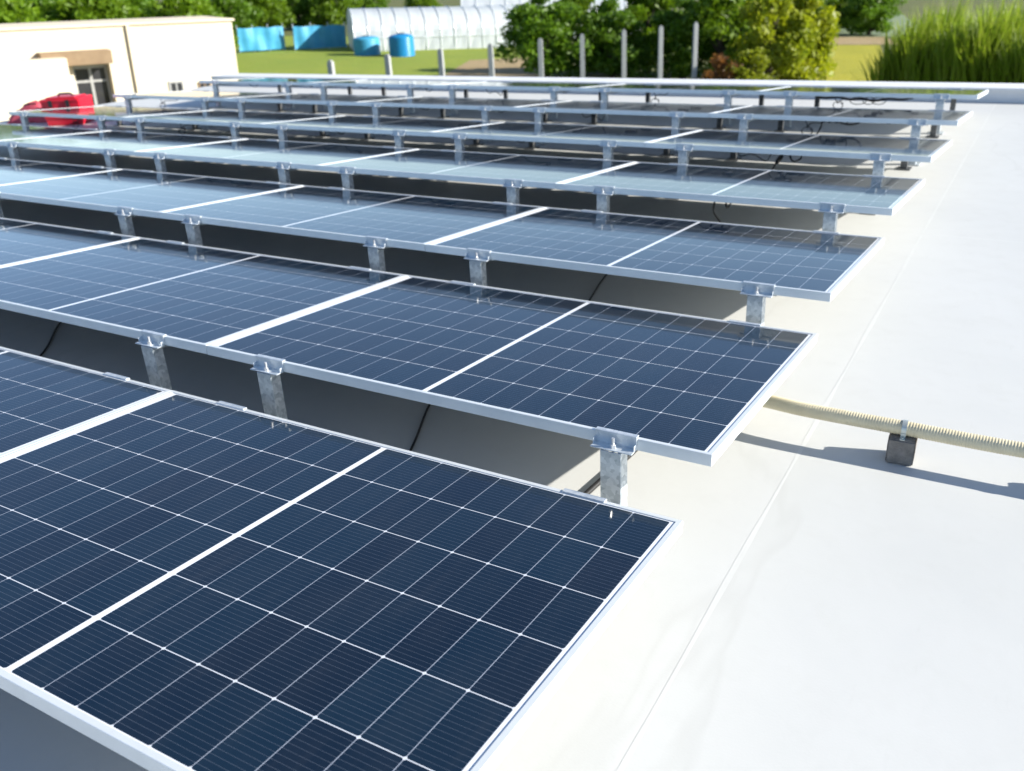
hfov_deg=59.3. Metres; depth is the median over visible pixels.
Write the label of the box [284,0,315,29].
dark tree
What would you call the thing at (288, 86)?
panel support
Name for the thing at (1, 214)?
panel support
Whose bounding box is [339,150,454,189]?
panel support
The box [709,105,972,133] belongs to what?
solar panel
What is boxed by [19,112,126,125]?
panel support
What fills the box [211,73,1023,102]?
parapet
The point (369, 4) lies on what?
dark tree
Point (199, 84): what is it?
window
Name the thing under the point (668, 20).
dark tree
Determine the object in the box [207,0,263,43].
dark tree
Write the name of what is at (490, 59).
fence post
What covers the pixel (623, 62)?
fence post
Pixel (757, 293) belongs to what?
panel support
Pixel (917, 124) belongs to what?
panel support
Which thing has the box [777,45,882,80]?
weed field
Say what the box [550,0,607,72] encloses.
green tree
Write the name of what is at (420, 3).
green tree
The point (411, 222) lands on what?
solar panel
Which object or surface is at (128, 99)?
panel support
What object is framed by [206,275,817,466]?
solar panel
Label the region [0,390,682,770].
solar panel
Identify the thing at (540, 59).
fence post
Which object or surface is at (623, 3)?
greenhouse
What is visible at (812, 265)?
solar panel
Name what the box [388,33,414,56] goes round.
water tank
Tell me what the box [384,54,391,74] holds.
fence post
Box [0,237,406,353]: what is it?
solar panel
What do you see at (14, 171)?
solar panel
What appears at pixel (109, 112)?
solar panel
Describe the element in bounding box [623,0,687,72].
green tree
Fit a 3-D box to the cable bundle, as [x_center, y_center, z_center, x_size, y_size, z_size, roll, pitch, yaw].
[3.139,-2.543,8.017,0.805,0.071,0.083,11,29,28]
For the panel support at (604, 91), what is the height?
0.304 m
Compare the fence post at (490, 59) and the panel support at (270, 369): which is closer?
the panel support at (270, 369)
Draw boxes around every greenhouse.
[347,5,515,50]
[461,0,640,33]
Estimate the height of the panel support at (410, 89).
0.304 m
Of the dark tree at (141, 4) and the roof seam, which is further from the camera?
the dark tree at (141, 4)
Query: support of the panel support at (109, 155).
on the roof membrane
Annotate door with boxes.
[72,64,112,105]
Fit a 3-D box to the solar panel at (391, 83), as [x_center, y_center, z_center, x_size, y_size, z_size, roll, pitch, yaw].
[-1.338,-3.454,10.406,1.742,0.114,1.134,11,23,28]
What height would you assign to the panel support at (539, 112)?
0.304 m
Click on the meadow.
(289, 59)
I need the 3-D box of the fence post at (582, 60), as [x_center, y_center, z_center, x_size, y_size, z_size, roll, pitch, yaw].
[2.795,-12.313,35.593,0.200,3.006,0.200,-1,25,5]
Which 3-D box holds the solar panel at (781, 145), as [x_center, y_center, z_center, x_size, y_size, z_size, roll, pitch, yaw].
[1.914,-1.546,6.002,1.742,0.164,1.134,11,24,28]
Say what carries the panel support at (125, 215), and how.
on the roof membrane
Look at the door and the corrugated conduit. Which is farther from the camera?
the door
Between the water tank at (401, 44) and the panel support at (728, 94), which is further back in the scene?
the water tank at (401, 44)
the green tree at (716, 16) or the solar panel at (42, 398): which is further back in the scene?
the green tree at (716, 16)
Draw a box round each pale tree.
[710,0,821,80]
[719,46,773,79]
[771,0,840,80]
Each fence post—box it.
[327,60,334,73]
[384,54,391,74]
[437,48,444,75]
[487,43,494,76]
[538,38,543,76]
[580,34,584,77]
[621,29,625,77]
[657,26,662,78]
[691,22,697,78]
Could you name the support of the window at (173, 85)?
in the cream building
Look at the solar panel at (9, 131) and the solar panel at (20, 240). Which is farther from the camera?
the solar panel at (9, 131)
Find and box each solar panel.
[0,124,109,139]
[0,130,247,155]
[0,158,117,184]
[0,169,302,217]
[0,217,137,265]
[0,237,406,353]
[0,346,171,456]
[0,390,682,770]
[8,106,206,127]
[112,90,293,107]
[121,110,342,133]
[134,139,414,169]
[158,185,543,250]
[199,78,366,86]
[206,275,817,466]
[222,93,415,105]
[258,115,497,135]
[305,79,484,91]
[315,149,635,188]
[353,97,568,112]
[425,207,884,301]
[428,122,700,146]
[430,81,621,95]
[512,100,749,120]
[557,162,924,222]
[578,84,787,102]
[645,130,951,169]
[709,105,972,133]
[757,86,988,107]
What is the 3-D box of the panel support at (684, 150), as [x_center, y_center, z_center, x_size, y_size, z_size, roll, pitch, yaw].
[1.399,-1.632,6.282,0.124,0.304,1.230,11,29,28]
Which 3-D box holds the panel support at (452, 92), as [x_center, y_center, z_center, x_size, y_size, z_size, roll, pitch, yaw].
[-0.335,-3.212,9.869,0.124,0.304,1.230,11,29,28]
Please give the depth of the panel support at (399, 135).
6.88 m
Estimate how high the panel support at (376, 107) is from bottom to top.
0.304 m
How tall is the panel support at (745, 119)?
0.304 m
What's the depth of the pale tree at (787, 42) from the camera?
39.96 m
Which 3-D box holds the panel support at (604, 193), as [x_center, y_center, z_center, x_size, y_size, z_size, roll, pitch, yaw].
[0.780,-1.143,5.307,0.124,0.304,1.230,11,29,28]
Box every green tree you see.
[0,0,55,23]
[44,0,143,21]
[139,0,239,46]
[240,0,296,27]
[305,0,362,25]
[402,0,442,7]
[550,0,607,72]
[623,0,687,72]
[665,0,753,77]
[714,0,778,56]
[828,0,855,30]
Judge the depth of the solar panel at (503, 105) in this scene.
8.43 m
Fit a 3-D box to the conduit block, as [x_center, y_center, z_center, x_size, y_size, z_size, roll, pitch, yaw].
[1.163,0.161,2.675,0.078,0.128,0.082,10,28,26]
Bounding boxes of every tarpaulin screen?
[236,23,285,52]
[292,22,346,50]
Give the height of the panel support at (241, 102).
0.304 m
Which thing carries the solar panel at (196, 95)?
on the panel support at (205, 101)
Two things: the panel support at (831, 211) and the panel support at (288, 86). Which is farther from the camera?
the panel support at (288, 86)
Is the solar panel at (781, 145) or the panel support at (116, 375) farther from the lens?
the solar panel at (781, 145)
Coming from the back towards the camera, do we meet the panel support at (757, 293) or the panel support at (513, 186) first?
the panel support at (513, 186)
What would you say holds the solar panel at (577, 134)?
on the panel support at (608, 146)
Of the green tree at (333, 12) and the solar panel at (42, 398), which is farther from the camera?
the green tree at (333, 12)
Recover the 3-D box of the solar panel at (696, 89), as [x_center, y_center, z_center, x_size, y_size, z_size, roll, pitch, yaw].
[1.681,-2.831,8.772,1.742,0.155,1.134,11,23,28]
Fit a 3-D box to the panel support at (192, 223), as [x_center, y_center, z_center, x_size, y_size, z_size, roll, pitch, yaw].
[-1.375,-0.959,5.162,0.124,0.304,1.230,11,29,28]
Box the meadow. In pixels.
[235,36,553,76]
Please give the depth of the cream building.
34.06 m
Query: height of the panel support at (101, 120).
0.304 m
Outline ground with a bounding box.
[155,0,1023,79]
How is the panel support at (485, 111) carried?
on the roof membrane
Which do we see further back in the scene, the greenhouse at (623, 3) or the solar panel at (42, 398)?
the greenhouse at (623, 3)
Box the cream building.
[0,16,237,121]
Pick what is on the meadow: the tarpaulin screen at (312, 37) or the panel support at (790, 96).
the tarpaulin screen at (312, 37)
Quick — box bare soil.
[829,37,896,44]
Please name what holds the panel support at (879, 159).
on the roof membrane
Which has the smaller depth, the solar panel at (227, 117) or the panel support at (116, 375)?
the panel support at (116, 375)
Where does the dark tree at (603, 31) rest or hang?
on the ground
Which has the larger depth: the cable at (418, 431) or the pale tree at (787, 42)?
the pale tree at (787, 42)
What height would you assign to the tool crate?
0.341 m
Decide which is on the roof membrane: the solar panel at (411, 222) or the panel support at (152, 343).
the panel support at (152, 343)
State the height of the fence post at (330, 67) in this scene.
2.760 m
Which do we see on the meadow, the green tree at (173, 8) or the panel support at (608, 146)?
the green tree at (173, 8)
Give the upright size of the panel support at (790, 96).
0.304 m
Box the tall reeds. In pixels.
[851,0,1023,82]
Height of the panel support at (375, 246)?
0.304 m
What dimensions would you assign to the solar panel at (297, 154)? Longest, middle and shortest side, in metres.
1.742 x 1.134 x 0.049 m
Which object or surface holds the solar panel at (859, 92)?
on the panel support at (790, 96)
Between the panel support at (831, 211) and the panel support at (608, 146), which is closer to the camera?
the panel support at (831, 211)
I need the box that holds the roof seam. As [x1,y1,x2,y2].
[616,102,1023,770]
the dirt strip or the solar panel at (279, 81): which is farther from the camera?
the dirt strip
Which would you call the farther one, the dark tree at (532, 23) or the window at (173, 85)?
the dark tree at (532, 23)
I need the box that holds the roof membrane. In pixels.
[0,85,995,770]
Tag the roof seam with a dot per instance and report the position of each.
(706, 616)
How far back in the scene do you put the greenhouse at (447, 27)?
65.08 m
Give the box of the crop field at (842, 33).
[766,13,915,36]
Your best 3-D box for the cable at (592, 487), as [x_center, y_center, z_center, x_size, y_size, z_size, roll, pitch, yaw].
[0.265,0.265,2.692,0.103,0.017,1.304,11,29,28]
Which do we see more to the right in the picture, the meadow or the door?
the meadow
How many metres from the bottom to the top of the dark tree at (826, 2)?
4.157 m
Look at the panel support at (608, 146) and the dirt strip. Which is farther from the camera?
the dirt strip
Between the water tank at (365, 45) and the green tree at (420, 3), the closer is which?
the water tank at (365, 45)
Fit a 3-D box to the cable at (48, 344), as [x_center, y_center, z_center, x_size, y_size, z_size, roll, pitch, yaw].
[-2.028,-0.317,4.213,0.170,0.008,1.367,-2,25,3]
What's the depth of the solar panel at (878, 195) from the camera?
4.86 m
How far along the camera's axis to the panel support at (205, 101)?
9.53 m
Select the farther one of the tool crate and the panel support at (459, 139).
the tool crate
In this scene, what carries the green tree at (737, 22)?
on the ground
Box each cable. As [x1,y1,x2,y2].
[39,322,61,356]
[409,404,430,450]
[583,450,637,493]
[588,274,607,300]
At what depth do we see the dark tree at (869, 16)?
72.13 m
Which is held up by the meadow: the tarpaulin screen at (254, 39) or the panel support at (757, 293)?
the tarpaulin screen at (254, 39)
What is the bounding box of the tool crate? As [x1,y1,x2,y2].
[39,92,94,125]
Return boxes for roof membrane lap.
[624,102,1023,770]
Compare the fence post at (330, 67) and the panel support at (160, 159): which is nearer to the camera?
the panel support at (160, 159)
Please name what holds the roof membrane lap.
on the roof
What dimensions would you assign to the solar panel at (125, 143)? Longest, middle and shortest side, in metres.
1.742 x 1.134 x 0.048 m
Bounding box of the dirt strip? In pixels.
[445,58,537,76]
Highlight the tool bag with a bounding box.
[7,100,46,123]
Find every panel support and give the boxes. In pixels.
[0,170,151,217]
[6,131,134,159]
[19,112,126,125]
[96,115,201,129]
[101,136,223,167]
[104,372,129,379]
[114,181,279,235]
[124,90,211,123]
[134,110,236,132]
[135,266,370,389]
[151,139,273,172]
[181,187,343,245]
[200,92,286,127]
[211,80,281,106]
[217,401,246,409]
[228,114,329,137]
[236,93,319,129]
[250,280,475,419]
[276,115,373,140]
[276,146,391,183]
[284,82,352,109]
[319,79,388,110]
[326,101,407,134]
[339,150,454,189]
[363,202,511,271]
[370,102,447,136]
[392,120,483,147]
[405,84,468,113]
[447,81,511,115]
[451,122,539,150]
[463,209,602,285]
[478,99,551,142]
[502,158,606,204]
[532,107,600,145]
[548,87,600,119]
[562,488,606,501]
[590,320,761,505]
[592,163,687,212]
[598,83,650,121]
[600,127,676,159]
[669,104,728,152]
[675,130,740,164]
[721,85,769,126]
[737,105,786,156]
[740,230,839,325]
[782,86,825,128]
[818,175,884,231]
[869,137,915,175]
[908,109,939,165]
[928,88,962,134]
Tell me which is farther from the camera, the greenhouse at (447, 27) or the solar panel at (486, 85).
the greenhouse at (447, 27)
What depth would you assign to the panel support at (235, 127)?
7.70 m
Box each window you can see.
[168,80,184,90]
[198,82,210,87]
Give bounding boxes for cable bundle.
[818,96,912,104]
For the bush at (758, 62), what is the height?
2.338 m
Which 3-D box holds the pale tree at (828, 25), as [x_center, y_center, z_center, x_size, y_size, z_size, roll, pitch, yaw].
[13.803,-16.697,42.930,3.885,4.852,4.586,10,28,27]
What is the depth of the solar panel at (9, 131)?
8.29 m
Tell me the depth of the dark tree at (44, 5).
55.46 m
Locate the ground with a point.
(915, 5)
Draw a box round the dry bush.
[694,52,742,79]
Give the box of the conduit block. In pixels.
[885,419,917,465]
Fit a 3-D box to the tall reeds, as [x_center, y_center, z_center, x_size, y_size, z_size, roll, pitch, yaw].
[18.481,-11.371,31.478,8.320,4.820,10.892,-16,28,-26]
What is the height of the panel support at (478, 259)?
0.304 m
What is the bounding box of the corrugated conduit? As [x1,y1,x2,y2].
[762,395,1023,457]
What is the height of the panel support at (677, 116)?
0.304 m
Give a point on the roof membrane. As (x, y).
(596, 709)
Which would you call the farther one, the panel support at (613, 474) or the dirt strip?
the dirt strip
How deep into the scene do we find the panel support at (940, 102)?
7.20 m
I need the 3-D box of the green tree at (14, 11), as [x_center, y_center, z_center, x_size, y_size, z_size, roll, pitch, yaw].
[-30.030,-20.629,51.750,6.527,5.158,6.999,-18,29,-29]
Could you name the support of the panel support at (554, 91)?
on the roof membrane
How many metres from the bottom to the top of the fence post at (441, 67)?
2.809 m
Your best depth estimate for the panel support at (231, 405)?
2.79 m
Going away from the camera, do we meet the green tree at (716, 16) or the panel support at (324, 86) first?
the panel support at (324, 86)
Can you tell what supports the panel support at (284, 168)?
on the roof membrane
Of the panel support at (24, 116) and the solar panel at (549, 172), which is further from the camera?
the panel support at (24, 116)
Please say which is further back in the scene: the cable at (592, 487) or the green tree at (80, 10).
the green tree at (80, 10)
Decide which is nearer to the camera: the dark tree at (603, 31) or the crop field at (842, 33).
the dark tree at (603, 31)
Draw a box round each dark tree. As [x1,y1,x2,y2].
[24,0,67,20]
[121,0,158,17]
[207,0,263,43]
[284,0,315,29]
[358,0,390,8]
[493,0,594,77]
[568,0,647,77]
[636,0,726,78]
[815,0,835,13]
[839,0,907,35]
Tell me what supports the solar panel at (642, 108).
on the panel support at (539, 112)
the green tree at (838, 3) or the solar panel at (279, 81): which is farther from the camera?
the green tree at (838, 3)
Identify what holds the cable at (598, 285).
on the roof membrane
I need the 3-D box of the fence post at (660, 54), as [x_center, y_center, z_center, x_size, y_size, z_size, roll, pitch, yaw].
[6.152,-13.241,37.322,0.200,3.159,0.200,-3,25,0]
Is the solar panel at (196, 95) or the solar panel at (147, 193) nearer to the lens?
the solar panel at (147, 193)
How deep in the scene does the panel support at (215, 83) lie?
11.08 m
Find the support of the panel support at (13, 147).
on the roof membrane
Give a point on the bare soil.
(859, 40)
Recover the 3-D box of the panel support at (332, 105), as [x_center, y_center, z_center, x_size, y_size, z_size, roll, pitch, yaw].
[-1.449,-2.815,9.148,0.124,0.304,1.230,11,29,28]
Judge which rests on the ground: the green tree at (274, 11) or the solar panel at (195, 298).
the green tree at (274, 11)
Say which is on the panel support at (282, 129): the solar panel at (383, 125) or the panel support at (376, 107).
the solar panel at (383, 125)
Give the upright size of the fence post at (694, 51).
3.234 m
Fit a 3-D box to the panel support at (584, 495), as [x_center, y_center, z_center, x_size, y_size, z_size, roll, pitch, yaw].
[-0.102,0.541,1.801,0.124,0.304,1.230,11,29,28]
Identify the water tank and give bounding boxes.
[353,35,380,55]
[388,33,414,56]
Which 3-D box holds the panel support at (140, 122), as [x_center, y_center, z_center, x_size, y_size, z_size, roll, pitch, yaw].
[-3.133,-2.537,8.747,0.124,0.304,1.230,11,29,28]
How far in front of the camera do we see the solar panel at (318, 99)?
9.25 m

